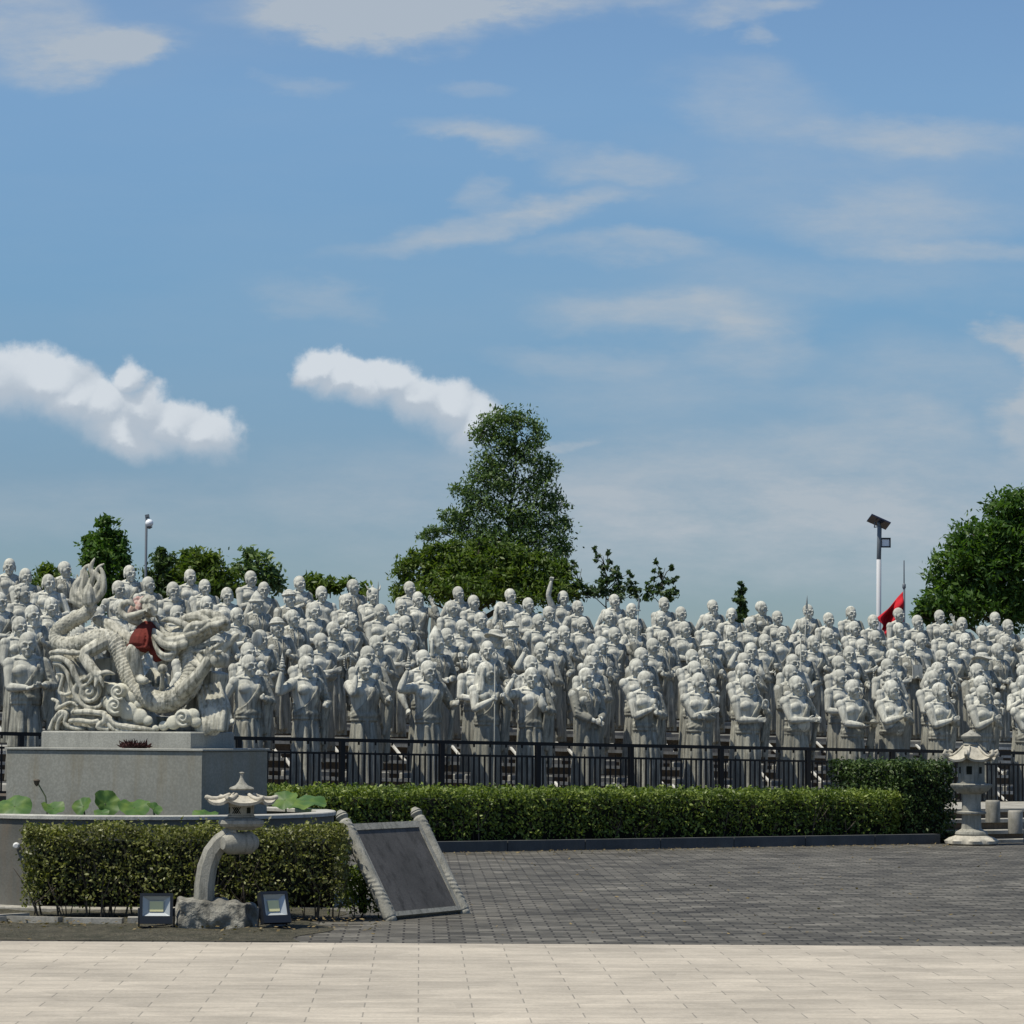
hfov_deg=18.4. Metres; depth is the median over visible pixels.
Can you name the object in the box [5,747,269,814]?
granite plinth
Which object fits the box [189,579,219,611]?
monk statue
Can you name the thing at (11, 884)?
round pond wall
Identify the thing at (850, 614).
monk statue
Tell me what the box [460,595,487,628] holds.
monk statue
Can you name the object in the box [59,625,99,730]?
monk statue
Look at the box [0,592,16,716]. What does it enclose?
monk statue
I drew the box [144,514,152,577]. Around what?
globe street lamp
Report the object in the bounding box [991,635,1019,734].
monk statue
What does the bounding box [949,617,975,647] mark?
monk statue
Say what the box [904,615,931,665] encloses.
monk statue
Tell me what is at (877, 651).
monk statue
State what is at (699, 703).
monk statue
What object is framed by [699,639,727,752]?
monk statue
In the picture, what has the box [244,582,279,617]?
monk statue
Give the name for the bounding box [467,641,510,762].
monk statue
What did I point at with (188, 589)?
monk statue
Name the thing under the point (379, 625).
monk statue
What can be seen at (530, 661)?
monk statue
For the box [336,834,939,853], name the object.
curb
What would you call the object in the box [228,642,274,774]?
monk statue
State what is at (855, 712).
monk statue
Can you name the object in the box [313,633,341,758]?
monk statue
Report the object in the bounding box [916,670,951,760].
monk statue
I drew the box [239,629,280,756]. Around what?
monk statue
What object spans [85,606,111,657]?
monk statue
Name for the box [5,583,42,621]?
monk statue
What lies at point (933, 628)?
monk statue
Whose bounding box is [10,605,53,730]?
monk statue
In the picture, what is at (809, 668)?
monk statue
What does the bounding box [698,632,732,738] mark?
monk statue
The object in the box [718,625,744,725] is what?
monk statue
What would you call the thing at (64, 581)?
monk statue
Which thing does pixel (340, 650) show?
monk statue
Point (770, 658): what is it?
monk statue
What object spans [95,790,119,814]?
lotus plant
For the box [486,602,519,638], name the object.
monk statue
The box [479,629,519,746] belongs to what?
monk statue
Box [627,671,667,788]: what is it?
monk statue
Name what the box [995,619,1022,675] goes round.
monk statue
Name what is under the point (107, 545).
cypress like tree
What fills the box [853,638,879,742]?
monk statue
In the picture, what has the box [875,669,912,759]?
monk statue
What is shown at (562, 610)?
monk statue
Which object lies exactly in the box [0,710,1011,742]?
terrace
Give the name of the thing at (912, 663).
monk statue
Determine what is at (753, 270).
sky
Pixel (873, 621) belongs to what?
monk statue
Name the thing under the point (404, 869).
leaning plaque
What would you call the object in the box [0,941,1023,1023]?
light paving
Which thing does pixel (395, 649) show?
monk statue
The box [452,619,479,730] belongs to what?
monk statue
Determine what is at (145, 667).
monk statue
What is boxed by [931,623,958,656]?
monk statue
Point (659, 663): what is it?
monk statue
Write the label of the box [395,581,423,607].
monk statue
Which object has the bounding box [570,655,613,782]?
monk statue
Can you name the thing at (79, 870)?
clipped hedge
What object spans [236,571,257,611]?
monk statue
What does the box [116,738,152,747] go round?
dried wreath
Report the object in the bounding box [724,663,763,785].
monk statue
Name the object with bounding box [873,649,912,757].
monk statue
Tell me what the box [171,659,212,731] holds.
monk statue
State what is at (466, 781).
terrace coping
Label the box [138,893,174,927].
floodlight
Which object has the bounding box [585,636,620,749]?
monk statue
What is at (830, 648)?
monk statue
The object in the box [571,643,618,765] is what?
monk statue
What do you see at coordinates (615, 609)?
monk statue
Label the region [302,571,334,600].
shrub
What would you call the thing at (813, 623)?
monk statue
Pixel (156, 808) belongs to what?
lotus plant
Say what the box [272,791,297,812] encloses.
lotus plant
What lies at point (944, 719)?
monk statue
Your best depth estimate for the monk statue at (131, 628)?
48.35 m
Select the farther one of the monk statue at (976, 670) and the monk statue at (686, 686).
the monk statue at (976, 670)
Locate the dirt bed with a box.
[0,907,346,940]
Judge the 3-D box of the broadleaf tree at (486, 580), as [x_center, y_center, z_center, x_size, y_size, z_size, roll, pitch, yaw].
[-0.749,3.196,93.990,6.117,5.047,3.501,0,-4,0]
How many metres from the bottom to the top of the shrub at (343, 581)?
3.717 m
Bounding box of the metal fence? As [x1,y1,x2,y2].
[0,732,1023,801]
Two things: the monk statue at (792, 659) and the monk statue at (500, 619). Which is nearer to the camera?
the monk statue at (792, 659)
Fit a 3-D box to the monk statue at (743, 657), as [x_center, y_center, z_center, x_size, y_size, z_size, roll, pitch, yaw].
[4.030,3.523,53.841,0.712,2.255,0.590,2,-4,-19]
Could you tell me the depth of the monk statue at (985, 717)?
51.22 m
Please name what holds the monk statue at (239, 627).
on the terrace at (513, 738)
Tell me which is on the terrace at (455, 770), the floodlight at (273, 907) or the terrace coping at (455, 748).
the terrace coping at (455, 748)
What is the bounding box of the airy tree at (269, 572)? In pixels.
[229,544,288,598]
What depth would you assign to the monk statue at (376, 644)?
50.37 m
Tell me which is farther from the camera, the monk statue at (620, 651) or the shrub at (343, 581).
the shrub at (343, 581)
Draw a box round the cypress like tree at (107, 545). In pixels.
[73,512,137,615]
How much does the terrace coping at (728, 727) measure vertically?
1.510 m
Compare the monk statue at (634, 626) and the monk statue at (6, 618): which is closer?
the monk statue at (6, 618)
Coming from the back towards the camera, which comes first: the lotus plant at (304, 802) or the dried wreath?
the lotus plant at (304, 802)
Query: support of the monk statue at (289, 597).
on the terrace
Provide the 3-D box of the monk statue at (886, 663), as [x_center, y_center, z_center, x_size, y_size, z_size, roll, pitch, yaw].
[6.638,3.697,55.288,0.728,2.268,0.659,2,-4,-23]
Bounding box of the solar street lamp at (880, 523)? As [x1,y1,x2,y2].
[867,514,890,629]
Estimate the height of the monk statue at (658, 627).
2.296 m
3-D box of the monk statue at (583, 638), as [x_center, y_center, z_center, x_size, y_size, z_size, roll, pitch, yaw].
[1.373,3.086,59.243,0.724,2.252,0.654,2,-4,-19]
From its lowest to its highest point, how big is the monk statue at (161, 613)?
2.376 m
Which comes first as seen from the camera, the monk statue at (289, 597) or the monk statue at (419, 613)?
the monk statue at (289, 597)
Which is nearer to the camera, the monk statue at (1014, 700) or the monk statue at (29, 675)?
the monk statue at (29, 675)
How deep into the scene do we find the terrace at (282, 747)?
53.15 m
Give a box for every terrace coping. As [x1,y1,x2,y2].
[0,717,1011,757]
[0,735,1010,774]
[0,751,1012,785]
[2,770,1012,800]
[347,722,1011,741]
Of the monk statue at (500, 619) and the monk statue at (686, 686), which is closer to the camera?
the monk statue at (686, 686)
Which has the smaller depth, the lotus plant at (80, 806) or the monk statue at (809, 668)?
the lotus plant at (80, 806)
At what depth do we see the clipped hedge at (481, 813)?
41.33 m
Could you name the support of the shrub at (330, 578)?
on the terrace
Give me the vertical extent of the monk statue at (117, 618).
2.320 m
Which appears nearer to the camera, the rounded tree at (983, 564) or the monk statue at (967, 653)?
the monk statue at (967, 653)
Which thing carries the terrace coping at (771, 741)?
on the terrace at (282, 747)
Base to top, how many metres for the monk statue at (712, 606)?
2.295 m
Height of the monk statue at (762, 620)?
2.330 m
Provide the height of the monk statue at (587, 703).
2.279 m
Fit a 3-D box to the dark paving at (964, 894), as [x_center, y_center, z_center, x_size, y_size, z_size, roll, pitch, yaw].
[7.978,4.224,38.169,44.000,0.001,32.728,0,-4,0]
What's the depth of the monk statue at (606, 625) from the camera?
61.88 m
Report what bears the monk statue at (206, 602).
on the terrace at (727, 731)
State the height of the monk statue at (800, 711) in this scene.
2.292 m
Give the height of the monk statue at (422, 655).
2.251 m
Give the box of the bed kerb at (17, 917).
[0,913,137,923]
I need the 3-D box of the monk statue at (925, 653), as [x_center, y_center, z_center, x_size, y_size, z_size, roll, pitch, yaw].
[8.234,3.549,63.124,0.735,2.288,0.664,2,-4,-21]
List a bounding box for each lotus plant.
[0,795,31,813]
[41,801,64,814]
[72,797,90,814]
[94,809,108,814]
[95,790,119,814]
[117,799,149,814]
[147,802,162,814]
[192,809,217,814]
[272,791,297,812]
[288,795,325,809]
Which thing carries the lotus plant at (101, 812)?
in the pond water
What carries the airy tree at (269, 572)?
on the terrace
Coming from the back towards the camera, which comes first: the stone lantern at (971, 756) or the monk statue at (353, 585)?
the monk statue at (353, 585)
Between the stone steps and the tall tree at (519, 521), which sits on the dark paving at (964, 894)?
the stone steps
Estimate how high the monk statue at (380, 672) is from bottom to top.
2.275 m
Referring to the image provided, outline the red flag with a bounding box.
[878,592,903,637]
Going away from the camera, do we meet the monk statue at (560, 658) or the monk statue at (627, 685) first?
the monk statue at (627, 685)
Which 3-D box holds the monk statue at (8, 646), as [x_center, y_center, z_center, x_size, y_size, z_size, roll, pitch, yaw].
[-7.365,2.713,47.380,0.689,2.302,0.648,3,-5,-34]
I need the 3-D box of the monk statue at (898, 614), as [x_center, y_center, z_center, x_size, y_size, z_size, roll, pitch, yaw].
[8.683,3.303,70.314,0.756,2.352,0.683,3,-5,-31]
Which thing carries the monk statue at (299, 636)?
on the terrace at (513, 738)
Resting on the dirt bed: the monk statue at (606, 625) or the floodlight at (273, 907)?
the floodlight at (273, 907)
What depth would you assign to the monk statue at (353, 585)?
63.65 m
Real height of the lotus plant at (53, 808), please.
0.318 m
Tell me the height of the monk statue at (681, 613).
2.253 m
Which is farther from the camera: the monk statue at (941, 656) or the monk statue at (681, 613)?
the monk statue at (681, 613)
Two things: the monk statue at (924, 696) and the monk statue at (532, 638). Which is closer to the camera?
the monk statue at (924, 696)
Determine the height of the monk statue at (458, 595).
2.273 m
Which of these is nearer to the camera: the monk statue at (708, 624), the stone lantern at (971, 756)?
the stone lantern at (971, 756)
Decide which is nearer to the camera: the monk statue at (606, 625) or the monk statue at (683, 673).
the monk statue at (683, 673)
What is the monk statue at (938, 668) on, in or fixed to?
on the terrace at (455, 770)
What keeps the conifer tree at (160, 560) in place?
on the terrace
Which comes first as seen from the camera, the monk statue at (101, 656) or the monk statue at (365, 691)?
the monk statue at (365, 691)
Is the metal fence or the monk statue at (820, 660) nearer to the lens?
the metal fence
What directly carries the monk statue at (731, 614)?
on the terrace
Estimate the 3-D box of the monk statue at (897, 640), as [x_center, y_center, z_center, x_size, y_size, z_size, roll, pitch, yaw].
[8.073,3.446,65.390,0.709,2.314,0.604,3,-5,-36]
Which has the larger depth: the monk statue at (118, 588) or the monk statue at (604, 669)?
the monk statue at (118, 588)
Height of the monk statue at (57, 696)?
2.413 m
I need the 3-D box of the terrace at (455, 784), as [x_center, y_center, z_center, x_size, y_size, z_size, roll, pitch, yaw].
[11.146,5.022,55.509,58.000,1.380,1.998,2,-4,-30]
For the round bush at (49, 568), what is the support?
on the terrace
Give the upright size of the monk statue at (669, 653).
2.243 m
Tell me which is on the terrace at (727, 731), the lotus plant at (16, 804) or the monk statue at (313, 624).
the monk statue at (313, 624)
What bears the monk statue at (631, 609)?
on the terrace
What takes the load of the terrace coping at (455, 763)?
on the terrace at (455, 784)
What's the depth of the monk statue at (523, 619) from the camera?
63.28 m
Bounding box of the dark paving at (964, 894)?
[0,843,1023,946]
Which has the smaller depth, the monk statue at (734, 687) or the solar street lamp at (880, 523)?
the monk statue at (734, 687)
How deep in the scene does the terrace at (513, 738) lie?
56.57 m
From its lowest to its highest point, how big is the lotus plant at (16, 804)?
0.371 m
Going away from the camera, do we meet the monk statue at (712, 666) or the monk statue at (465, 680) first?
the monk statue at (465, 680)
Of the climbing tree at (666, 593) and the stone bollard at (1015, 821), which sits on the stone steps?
the stone bollard at (1015, 821)
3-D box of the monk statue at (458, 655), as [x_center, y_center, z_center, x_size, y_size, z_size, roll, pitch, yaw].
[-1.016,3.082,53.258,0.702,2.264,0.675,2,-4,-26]
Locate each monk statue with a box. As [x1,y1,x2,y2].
[0,558,21,602]
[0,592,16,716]
[0,616,41,750]
[2,632,58,790]
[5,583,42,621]
[9,568,41,602]
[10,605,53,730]
[30,574,70,616]
[39,597,62,711]
[51,610,103,714]
[53,561,79,612]
[55,675,61,704]
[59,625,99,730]
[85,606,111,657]
[91,599,128,657]
[99,580,132,617]
[122,565,144,598]
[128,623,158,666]
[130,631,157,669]
[133,576,162,617]
[141,654,158,687]
[151,582,191,619]
[151,608,172,715]
[167,605,183,714]
[169,671,194,731]
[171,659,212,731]
[178,569,200,603]
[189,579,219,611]
[200,596,212,609]
[204,631,240,731]
[213,587,243,623]
[224,607,254,717]
[226,654,276,759]
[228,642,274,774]
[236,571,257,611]
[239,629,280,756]
[243,590,272,636]
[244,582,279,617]
[265,617,299,736]
[273,589,306,626]
[275,653,332,786]
[281,645,328,776]
[282,609,310,722]
[293,576,313,613]
[298,602,329,650]
[305,586,337,622]
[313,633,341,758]
[326,621,356,742]
[330,594,363,631]
[339,579,366,610]
[339,612,368,727]
[344,658,393,786]
[345,646,393,777]
[355,635,398,759]
[357,582,389,647]
[364,604,394,641]
[383,623,416,743]
[386,599,420,667]
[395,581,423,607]
[397,649,445,778]
[397,653,458,786]
[398,615,425,728]
[405,591,440,666]
[429,626,459,761]
[437,600,463,635]
[440,586,469,617]
[441,628,468,745]
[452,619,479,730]
[453,653,482,779]
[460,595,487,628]
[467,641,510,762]
[468,612,490,648]
[468,652,514,788]
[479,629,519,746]
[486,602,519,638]
[501,621,530,732]
[504,588,523,621]
[504,667,556,788]
[508,655,556,781]
[514,597,538,647]
[514,642,563,763]
[522,614,549,661]
[534,606,561,633]
[536,631,575,748]
[546,577,574,623]
[548,625,583,733]
[560,600,594,638]
[568,667,606,788]
[570,617,596,659]
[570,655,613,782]
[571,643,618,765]
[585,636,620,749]
[594,609,622,641]
[595,594,627,625]
[607,627,637,735]
[613,658,652,782]
[618,603,646,636]
[619,599,646,677]
[619,647,662,766]
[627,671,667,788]
[646,611,674,645]
[646,638,672,750]
[648,630,681,736]
[651,597,676,626]
[667,606,696,637]
[669,621,700,723]
[672,649,713,766]
[672,661,719,784]
[680,672,719,788]
[694,614,723,643]
[695,600,725,635]
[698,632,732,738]
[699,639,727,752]
[716,608,745,639]
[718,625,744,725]
[724,652,768,768]
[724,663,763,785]
[727,642,772,753]
[730,674,772,789]
[736,617,761,649]
[750,601,772,632]
[756,634,782,739]
[760,611,791,647]
[767,664,811,786]
[769,626,795,674]
[772,654,814,769]
[780,676,821,789]
[785,634,821,755]
[788,598,812,650]
[791,604,821,635]
[806,635,832,741]
[815,612,843,647]
[818,628,842,728]
[818,655,863,770]
[818,669,847,786]
[833,646,870,756]
[836,679,880,786]
[838,606,864,658]
[841,621,868,659]
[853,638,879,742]
[860,614,886,646]
[867,630,888,730]
[872,658,908,759]
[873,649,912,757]
[874,680,914,760]
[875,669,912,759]
[886,608,910,638]
[886,623,908,655]
[898,640,926,744]
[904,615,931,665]
[915,632,935,667]
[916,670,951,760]
[920,649,960,710]
[924,662,959,773]
[924,682,959,799]
[926,610,958,639]
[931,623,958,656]
[947,642,969,745]
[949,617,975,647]
[958,633,977,680]
[961,663,997,774]
[965,675,1004,790]
[967,685,1003,799]
[969,652,1005,759]
[970,625,993,656]
[987,612,1004,643]
[988,643,1013,746]
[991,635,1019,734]
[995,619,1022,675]
[1003,665,1023,774]
[1003,675,1023,790]
[1010,688,1023,800]
[1017,638,1023,664]
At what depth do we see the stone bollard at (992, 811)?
44.13 m
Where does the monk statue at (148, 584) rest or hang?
on the terrace
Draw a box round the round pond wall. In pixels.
[0,807,349,912]
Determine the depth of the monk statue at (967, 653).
63.69 m
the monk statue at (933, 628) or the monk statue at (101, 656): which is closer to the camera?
the monk statue at (101, 656)
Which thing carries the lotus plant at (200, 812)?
in the pond water
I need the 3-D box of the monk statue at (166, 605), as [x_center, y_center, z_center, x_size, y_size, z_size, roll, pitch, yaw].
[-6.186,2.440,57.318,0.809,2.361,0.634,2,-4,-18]
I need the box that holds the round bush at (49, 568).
[30,561,71,589]
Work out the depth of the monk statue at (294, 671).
47.53 m
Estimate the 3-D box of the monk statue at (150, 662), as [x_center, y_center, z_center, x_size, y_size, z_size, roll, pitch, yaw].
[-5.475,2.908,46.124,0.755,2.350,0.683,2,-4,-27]
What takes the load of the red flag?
attached to the flag pole
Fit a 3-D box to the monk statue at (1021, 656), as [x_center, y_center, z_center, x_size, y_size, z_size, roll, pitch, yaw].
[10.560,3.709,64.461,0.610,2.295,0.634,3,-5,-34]
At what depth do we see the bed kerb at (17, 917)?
24.98 m
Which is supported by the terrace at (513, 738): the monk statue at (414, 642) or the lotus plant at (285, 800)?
the monk statue at (414, 642)
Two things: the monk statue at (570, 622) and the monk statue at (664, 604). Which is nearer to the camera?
the monk statue at (570, 622)
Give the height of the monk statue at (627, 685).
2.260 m
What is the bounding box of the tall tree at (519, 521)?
[415,403,584,567]
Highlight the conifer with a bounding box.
[731,580,748,622]
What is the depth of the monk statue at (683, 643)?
60.36 m
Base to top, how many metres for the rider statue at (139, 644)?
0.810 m
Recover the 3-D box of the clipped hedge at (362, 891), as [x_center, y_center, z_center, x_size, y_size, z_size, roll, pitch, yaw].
[-1.268,3.133,26.324,0.452,0.504,0.468,0,-4,0]
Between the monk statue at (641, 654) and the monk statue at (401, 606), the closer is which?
the monk statue at (641, 654)
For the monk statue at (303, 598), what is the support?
on the terrace
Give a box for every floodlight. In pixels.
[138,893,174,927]
[257,891,290,927]
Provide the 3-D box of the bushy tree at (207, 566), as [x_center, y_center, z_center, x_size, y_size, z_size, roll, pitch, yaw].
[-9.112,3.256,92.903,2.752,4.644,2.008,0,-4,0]
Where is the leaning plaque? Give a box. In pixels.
[336,807,469,920]
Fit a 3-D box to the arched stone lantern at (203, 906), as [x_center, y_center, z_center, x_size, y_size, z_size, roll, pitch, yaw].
[-2.224,2.670,24.603,0.803,1.284,0.509,1,-4,-11]
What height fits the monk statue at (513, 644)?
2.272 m
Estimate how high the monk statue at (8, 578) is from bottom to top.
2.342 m
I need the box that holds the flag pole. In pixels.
[902,560,905,621]
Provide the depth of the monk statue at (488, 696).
46.66 m
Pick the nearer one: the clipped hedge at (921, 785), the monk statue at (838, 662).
the clipped hedge at (921, 785)
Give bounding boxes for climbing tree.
[564,559,587,600]
[581,545,642,608]
[642,557,679,602]
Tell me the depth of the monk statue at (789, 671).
51.76 m
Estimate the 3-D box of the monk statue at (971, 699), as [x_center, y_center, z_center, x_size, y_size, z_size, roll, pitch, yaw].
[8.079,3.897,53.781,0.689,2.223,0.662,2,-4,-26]
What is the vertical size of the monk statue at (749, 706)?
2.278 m
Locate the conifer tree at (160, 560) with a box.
[135,546,179,598]
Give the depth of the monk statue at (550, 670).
51.85 m
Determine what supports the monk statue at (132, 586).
on the terrace
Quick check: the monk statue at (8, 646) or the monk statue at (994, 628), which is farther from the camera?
the monk statue at (994, 628)
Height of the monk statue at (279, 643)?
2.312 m
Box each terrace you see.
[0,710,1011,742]
[0,720,1010,760]
[0,736,1010,774]
[0,754,1012,786]
[0,793,5,800]
[2,774,1012,800]
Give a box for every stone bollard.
[985,800,999,822]
[1008,810,1022,833]
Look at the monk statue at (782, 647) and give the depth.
61.49 m
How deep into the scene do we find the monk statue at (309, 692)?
45.20 m
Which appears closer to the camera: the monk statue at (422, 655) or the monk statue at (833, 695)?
the monk statue at (422, 655)
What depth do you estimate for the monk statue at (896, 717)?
50.30 m
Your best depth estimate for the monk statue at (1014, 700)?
54.20 m
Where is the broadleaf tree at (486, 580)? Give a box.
[385,537,585,618]
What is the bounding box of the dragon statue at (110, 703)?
[41,558,238,748]
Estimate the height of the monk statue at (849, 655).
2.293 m
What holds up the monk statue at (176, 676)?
on the terrace at (2, 796)
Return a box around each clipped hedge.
[13,815,354,918]
[267,780,903,840]
[342,864,379,917]
[827,755,957,840]
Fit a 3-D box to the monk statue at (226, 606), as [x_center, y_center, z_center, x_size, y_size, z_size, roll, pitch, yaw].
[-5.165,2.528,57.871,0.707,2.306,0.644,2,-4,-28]
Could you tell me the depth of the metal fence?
45.92 m
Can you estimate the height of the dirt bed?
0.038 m
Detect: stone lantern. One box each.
[172,772,277,928]
[942,730,999,845]
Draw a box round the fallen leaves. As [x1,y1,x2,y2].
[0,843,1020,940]
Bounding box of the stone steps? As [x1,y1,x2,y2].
[940,801,1023,842]
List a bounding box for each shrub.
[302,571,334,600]
[320,574,344,597]
[334,574,372,600]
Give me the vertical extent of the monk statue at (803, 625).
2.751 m
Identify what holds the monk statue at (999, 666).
on the terrace at (513, 738)
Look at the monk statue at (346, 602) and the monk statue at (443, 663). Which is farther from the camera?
the monk statue at (346, 602)
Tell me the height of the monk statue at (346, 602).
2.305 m
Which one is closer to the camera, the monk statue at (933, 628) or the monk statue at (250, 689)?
the monk statue at (250, 689)
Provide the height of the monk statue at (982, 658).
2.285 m
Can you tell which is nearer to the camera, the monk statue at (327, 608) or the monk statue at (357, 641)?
the monk statue at (357, 641)
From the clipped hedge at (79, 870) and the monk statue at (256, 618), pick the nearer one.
the clipped hedge at (79, 870)
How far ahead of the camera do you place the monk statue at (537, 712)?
47.06 m
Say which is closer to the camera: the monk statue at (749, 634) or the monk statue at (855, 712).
the monk statue at (855, 712)
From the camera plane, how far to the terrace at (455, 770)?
50.33 m
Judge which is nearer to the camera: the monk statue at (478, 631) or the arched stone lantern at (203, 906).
the arched stone lantern at (203, 906)
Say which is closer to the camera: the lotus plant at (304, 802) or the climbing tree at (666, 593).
the lotus plant at (304, 802)
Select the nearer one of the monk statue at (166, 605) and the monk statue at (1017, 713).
the monk statue at (1017, 713)
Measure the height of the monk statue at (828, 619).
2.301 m
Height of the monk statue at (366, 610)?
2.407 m
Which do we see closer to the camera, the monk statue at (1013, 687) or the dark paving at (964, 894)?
the dark paving at (964, 894)
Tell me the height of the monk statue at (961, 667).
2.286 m
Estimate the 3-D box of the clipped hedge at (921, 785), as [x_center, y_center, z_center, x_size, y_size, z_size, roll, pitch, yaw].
[5.351,4.033,44.552,0.974,1.242,2.025,3,-4,-30]
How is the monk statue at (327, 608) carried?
on the terrace
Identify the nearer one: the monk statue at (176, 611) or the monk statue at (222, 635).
the monk statue at (222, 635)
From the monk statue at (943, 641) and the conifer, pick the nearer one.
the monk statue at (943, 641)
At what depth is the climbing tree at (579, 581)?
94.01 m
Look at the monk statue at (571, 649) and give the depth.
56.72 m
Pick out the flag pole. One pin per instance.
(903, 585)
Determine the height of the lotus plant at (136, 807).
0.337 m
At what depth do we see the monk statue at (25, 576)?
58.08 m
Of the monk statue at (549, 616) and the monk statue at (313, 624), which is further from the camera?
the monk statue at (549, 616)
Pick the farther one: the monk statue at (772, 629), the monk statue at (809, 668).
the monk statue at (772, 629)
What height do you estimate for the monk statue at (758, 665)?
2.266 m
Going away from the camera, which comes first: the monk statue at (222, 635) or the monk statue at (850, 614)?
the monk statue at (222, 635)
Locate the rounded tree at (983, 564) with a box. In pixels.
[908,483,1023,634]
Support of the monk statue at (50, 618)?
on the terrace at (513, 738)
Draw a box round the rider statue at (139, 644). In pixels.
[117,595,169,684]
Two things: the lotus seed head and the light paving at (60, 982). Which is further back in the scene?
the lotus seed head
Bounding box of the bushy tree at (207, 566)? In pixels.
[158,545,244,601]
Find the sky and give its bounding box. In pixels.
[0,0,1023,651]
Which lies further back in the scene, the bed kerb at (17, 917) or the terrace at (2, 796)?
the terrace at (2, 796)
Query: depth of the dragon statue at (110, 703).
28.35 m
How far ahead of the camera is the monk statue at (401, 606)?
59.66 m
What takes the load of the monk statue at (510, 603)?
on the terrace
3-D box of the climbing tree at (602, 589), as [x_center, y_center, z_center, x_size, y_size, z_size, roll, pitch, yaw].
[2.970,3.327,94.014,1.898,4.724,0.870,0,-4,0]
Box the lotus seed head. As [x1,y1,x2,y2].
[33,779,47,813]
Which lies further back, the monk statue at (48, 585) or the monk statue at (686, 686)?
the monk statue at (48, 585)
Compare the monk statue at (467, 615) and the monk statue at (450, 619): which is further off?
the monk statue at (467, 615)
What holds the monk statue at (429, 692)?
on the terrace at (2, 796)
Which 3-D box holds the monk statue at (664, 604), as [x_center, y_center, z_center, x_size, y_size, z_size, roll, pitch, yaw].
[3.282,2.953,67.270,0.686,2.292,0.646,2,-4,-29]

